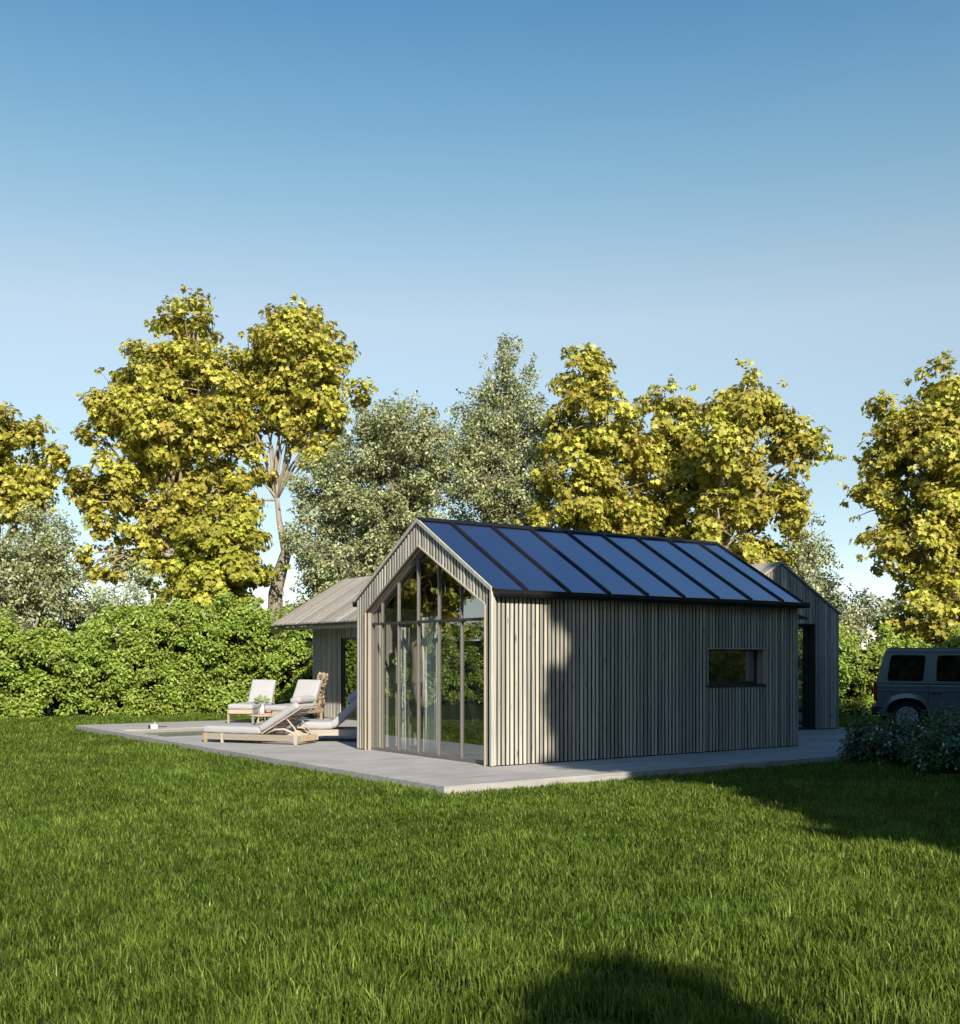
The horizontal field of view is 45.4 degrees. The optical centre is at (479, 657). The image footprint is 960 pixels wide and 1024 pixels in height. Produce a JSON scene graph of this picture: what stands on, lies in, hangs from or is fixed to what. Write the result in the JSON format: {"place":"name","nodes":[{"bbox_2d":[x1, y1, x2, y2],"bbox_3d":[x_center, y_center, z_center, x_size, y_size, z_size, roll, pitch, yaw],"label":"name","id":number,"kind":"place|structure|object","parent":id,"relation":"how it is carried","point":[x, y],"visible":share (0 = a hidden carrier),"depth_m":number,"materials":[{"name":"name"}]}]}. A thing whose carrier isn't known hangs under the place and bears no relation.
{"place":"outdoors","nodes":[
{"label":"outdoors","id":0,"kind":"place"},
{"bbox_2d":[148,721,166,728],"bbox_3d":[-7.312,1.518,26.048,0.410,0.164,0.110,0,0,-35],"label":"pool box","id":1,"kind":"object","parent":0,"point":[153,726],"visible":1,"depth_m":25.96,"materials":[{"name":"white plastic"}]},
{"bbox_2d":[131,728,291,736],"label":"swimming pool","id":2,"kind":"structure","parent":0,"point":[180,732],"depth_m":25.87,"materials":[{"name":"liquid"}]},
{"bbox_2d":[468,696,483,722],"bbox_3d":[-0.009,0.929,20.369,0.262,0.498,0.461,0,0,29],"label":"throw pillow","id":3,"kind":"object","parent":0,"point":[476,706],"visible":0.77,"depth_m":20.19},
{"bbox_2d":[0,710,959,1023],"bbox_3d":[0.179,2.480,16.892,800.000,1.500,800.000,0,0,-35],"label":"ground","id":4,"kind":"structure","parent":0,"point":[58,942],"depth_m":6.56,"materials":[{"name":"green plant"}]},
{"bbox_2d":[0,400,70,549],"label":"maple tree","id":5,"kind":"object","parent":4,"relation":"on","point":[37,480],"visible":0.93,"depth_m":37.43,"materials":[{"name":"yellow plant"}]},
{"bbox_2d":[0,494,93,635],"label":"grey green tree","id":6,"kind":"object","parent":4,"relation":"on","point":[33,566],"visible":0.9,"depth_m":35.24,"materials":[{"name":"green plant"}]},
{"bbox_2d":[25,580,203,637],"bbox_3d":[-12.265,-0.361,37.715,6.746,4.404,2.512,0,0,1],"label":"grey green bush","id":7,"kind":"object","parent":4,"relation":"on","point":[95,611],"visible":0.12,"depth_m":37.35,"materials":[{"name":"green plant"}]},
{"bbox_2d":[90,551,163,611],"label":"grey green sapling","id":8,"kind":"object","parent":4,"relation":"on","point":[133,588],"visible":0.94,"depth_m":36.41,"materials":[{"name":"green plant"}]},
{"bbox_2d":[0,590,312,718],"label":"hedge","id":9,"kind":"object","parent":4,"relation":"on","point":[195,660],"visible":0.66,"depth_m":34.23,"materials":[{"name":"green plant"}]},
{"bbox_2d":[60,284,263,624],"bbox_3d":[-10.979,-5.492,39.366,6.459,14.718,5.156,0,0,33],"label":"maple tree","id":10,"kind":"object","parent":4,"relation":"on","point":[136,412],"visible":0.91,"depth_m":38.85,"materials":[{"name":"yellow plant"}]},
{"bbox_2d":[148,496,290,619],"bbox_3d":[-8.550,-1.765,37.830,4.018,7.221,3.877,0,0,-35],"label":"maple tree","id":11,"kind":"object","parent":4,"relation":"on","point":[208,563],"visible":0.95,"depth_m":37.12,"materials":[{"name":"yellow plant"}]},
{"bbox_2d":[210,293,378,620],"bbox_3d":[-6.541,-5.537,39.422,5.292,14.735,4.489,0,0,-35],"label":"maple tree","id":12,"kind":"object","parent":4,"relation":"on","point":[292,351],"visible":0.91,"depth_m":39.02,"materials":[{"name":"yellow plant"}]},
{"bbox_2d":[270,388,474,618],"bbox_3d":[-3.588,-3.466,38.516,6.747,10.680,4.988,0,0,9],"label":"grey green tree","id":13,"kind":"object","parent":4,"relation":"on","point":[408,498],"visible":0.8,"depth_m":37.74,"materials":[{"name":"green plant"}]},
{"bbox_2d":[433,332,572,527],"bbox_3d":[0.563,-4.760,39.922,5.167,13.204,5.292,0,0,-35],"label":"grey green tree","id":14,"kind":"object","parent":4,"relation":"on","point":[490,495],"visible":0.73,"depth_m":39.27,"materials":[{"name":"green plant"}]},
{"bbox_2d":[514,342,676,536],"bbox_3d":[4.058,-4.260,38.132,5.403,12.257,4.797,0,0,-35],"label":"maple tree","id":15,"kind":"object","parent":4,"relation":"on","point":[596,482],"visible":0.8,"depth_m":37.32,"materials":[{"name":"yellow plant"}]},
{"bbox_2d":[619,374,739,539],"bbox_3d":[6.840,-4.038,39.903,4.661,11.754,3.757,0,0,-17],"label":"maple tree","id":16,"kind":"object","parent":4,"relation":"on","point":[680,498],"visible":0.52,"depth_m":39.10,"materials":[{"name":"yellow plant"}]},
{"bbox_2d":[680,358,834,568],"bbox_3d":[8.619,-3.884,37.043,4.818,11.440,4.310,0,0,-35],"label":"maple tree","id":17,"kind":"object","parent":4,"relation":"on","point":[736,418],"visible":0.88,"depth_m":36.48,"materials":[{"name":"yellow plant"}]},
{"bbox_2d":[779,509,854,629],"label":"grey green tree","id":18,"kind":"object","parent":4,"relation":"on","point":[811,555],"visible":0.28,"depth_m":37.04,"materials":[{"name":"green plant"}]},
{"bbox_2d":[827,588,943,649],"bbox_3d":[12.612,-0.193,35.937,4.007,4.088,1.859,0,0,5],"label":"grey green bush","id":19,"kind":"object","parent":4,"relation":"on","point":[850,620],"visible":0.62,"depth_m":35.69,"materials":[{"name":"green plant"}]},
{"bbox_2d":[837,707,937,764],"bbox_3d":[6.684,1.292,18.720,1.710,1.014,1.850,0,0,-35],"label":"flowering shrub","id":20,"kind":"object","parent":4,"relation":"on","point":[876,744],"visible":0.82,"depth_m":18.57,"materials":[{"name":"green plant"}]},
{"bbox_2d":[834,350,959,647],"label":"maple tree","id":21,"kind":"object","parent":4,"relation":"on","point":[923,437],"visible":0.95,"depth_m":35.10,"materials":[{"name":"yellow plant"}]},
{"bbox_2d":[839,620,959,715],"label":"hedge","id":22,"kind":"object","parent":4,"relation":"on","point":[858,671],"visible":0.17,"depth_m":33.82,"materials":[{"name":"green plant"}]},
{"bbox_2d":[888,705,959,766],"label":"flowering shrub","id":23,"kind":"object","parent":4,"relation":"on","point":[904,758],"visible":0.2,"depth_m":17.94,"materials":[{"name":"green plant"}]},
{"bbox_2d":[896,710,959,775],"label":"flowering shrub","id":24,"kind":"object","parent":4,"relation":"on","point":[934,763],"visible":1,"depth_m":16.73,"materials":[{"name":"green plant"}]},
{"bbox_2d":[899,698,957,734],"bbox_3d":[7.985,1.237,19.382,2.014,1.122,2.184,0,0,4],"label":"flowering shrub","id":25,"kind":"object","parent":4,"relation":"on","point":[936,712],"visible":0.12,"depth_m":19.24,"materials":[{"name":"green plant"}]},
{"bbox_2d":[0,0,959,648],"label":"sky","id":26,"kind":"structure","parent":0,"point":[683,189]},
{"bbox_2d":[76,716,946,795],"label":"terrace","id":27,"kind":"structure","parent":0,"point":[339,754],"depth_m":17.91,"materials":[{"name":"concrete"}]},
{"bbox_2d":[227,680,276,723],"bbox_3d":[-5.724,1.080,28.965,0.672,1.040,1.969,0,0,8],"label":"sun lounger","id":28,"kind":"object","parent":27,"relation":"on","point":[263,688],"visible":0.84,"depth_m":29.43,"materials":[{"name":"grey fabric"}]},
{"bbox_2d":[203,695,317,744],"bbox_3d":[-4.160,1.150,21.721,2.176,0.901,0.672,0,0,22],"label":"sun lounger","id":29,"kind":"object","parent":27,"relation":"on","point":[298,708],"visible":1,"depth_m":21.42,"materials":[{"name":"grey fabric"}]},
{"bbox_2d":[249,714,273,724],"bbox_3d":[-4.980,1.452,26.250,0.600,0.305,0.600,0,0,-35],"label":"side table","id":30,"kind":"object","parent":27,"relation":"on","point":[259,715],"visible":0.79,"depth_m":26.07,"materials":[{"name":"brown wood"}]},
{"bbox_2d":[253,694,269,714],"bbox_3d":[-5.022,1.065,26.328,0.365,0.471,0.394,0,0,-35],"label":"vase","id":31,"kind":"object","parent":30,"relation":"on","point":[261,699],"visible":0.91,"depth_m":26.32,"materials":[{"name":"white ceramic"}]},
{"bbox_2d":[264,680,323,725],"bbox_3d":[-4.536,1.071,28.030,0.672,1.059,1.970,0,0,18],"label":"sun lounger","id":32,"kind":"object","parent":27,"relation":"on","point":[307,687],"visible":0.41,"depth_m":28.59,"materials":[{"name":"grey fabric"}]},
{"bbox_2d":[309,672,327,718],"bbox_3d":[-4.132,0.973,29.413,0.501,1.253,0.446,0,0,-35],"label":"stacked firewood rack","id":33,"kind":"object","parent":27,"relation":"on","point":[322,677],"visible":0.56,"depth_m":29.32,"materials":[{"name":"brown wood"}]},
{"bbox_2d":[270,576,370,719],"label":"pool house","id":34,"kind":"structure","parent":27,"relation":"on","point":[328,616],"depth_m":30.38,"materials":[{"name":"grey wood"}]},
{"bbox_2d":[342,637,356,719],"bbox_3d":[-3.334,0.535,29.648,0.100,2.130,0.900,0,0,-35],"label":"door","id":35,"kind":"structure","parent":34,"relation":"in","point":[351,638],"depth_m":29.99,"materials":[{"name":"black glass"}]},
{"bbox_2d":[291,689,356,735],"bbox_3d":[-2.811,1.107,22.340,1.620,0.986,1.000,0,0,-3],"label":"lounge chair","id":36,"kind":"object","parent":27,"relation":"on","point":[324,727],"visible":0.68,"depth_m":21.86,"materials":[{"name":"grey fabric"}]},
{"bbox_2d":[352,517,809,766],"bbox_3d":[1.825,-0.342,20.549,6.995,3.884,4.470,0,0,-35],"label":"garden cabin","id":37,"kind":"object","parent":27,"relation":"on","point":[559,645],"visible":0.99,"depth_m":19.05,"materials":[{"name":"wood planks"},{"name":"dark metal"},{"name":"glass"}]},
{"bbox_2d":[401,627,409,749],"bbox_3d":[-1.296,0.519,19.606,0.127,2.080,0.295,0,0,-27],"label":"curtain","id":38,"kind":"object","parent":37,"relation":"hanging from","point":[405,739],"visible":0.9,"depth_m":19.53,"materials":[{"name":"fabric"}]},
{"bbox_2d":[422,617,441,753],"bbox_3d":[-0.790,0.444,18.836,0.137,2.230,0.600,0,0,-31],"label":"curtain","id":39,"kind":"object","parent":37,"relation":"hanging from","point":[429,646],"visible":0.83,"depth_m":18.82,"materials":[{"name":"fabric"}]},
{"bbox_2d":[441,726,466,748],"bbox_3d":[-0.557,1.399,20.105,0.680,0.360,0.680,0,0,-35],"label":"coffee table","id":40,"kind":"object","parent":37,"relation":"in","point":[450,737],"visible":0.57,"depth_m":19.80,"materials":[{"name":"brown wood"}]},
{"bbox_2d":[449,697,483,748],"bbox_3d":[0.476,1.141,20.722,2.000,0.877,0.919,0,0,-35],"label":"sofa","id":41,"kind":"object","parent":37,"relation":"in","point":[475,735],"visible":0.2,"depth_m":20.23,"materials":[{"name":"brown wood"}]},
{"bbox_2d":[706,648,765,687],"bbox_3d":[4.388,0.168,19.972,1.470,0.675,0.256,0,0,-35],"label":"window","id":42,"kind":"structure","parent":37,"relation":"in","point":[746,667],"depth_m":20.13,"materials":[{"name":"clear glass"}]},
{"bbox_2d":[750,561,841,729],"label":"wing","id":43,"kind":"structure","parent":27,"relation":"on","point":[818,663],"depth_m":25.62,"materials":[{"name":"grey wood"}]},
{"bbox_2d":[798,623,813,729],"bbox_3d":[6.826,0.420,25.225,1.370,2.360,0.200,0,0,-35],"label":"door","id":44,"kind":"structure","parent":43,"relation":"in","point":[805,632],"depth_m":25.58,"materials":[{"name":"clear glass"}]},
{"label":"driveway","id":45,"kind":"structure","parent":0,"visible":0},
{"bbox_2d":[871,648,959,729],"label":"parked car","id":46,"kind":"object","parent":45,"relation":"on","point":[915,680],"visible":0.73,"depth_m":25.65,"materials":[{"name":"paint"}]}
]}

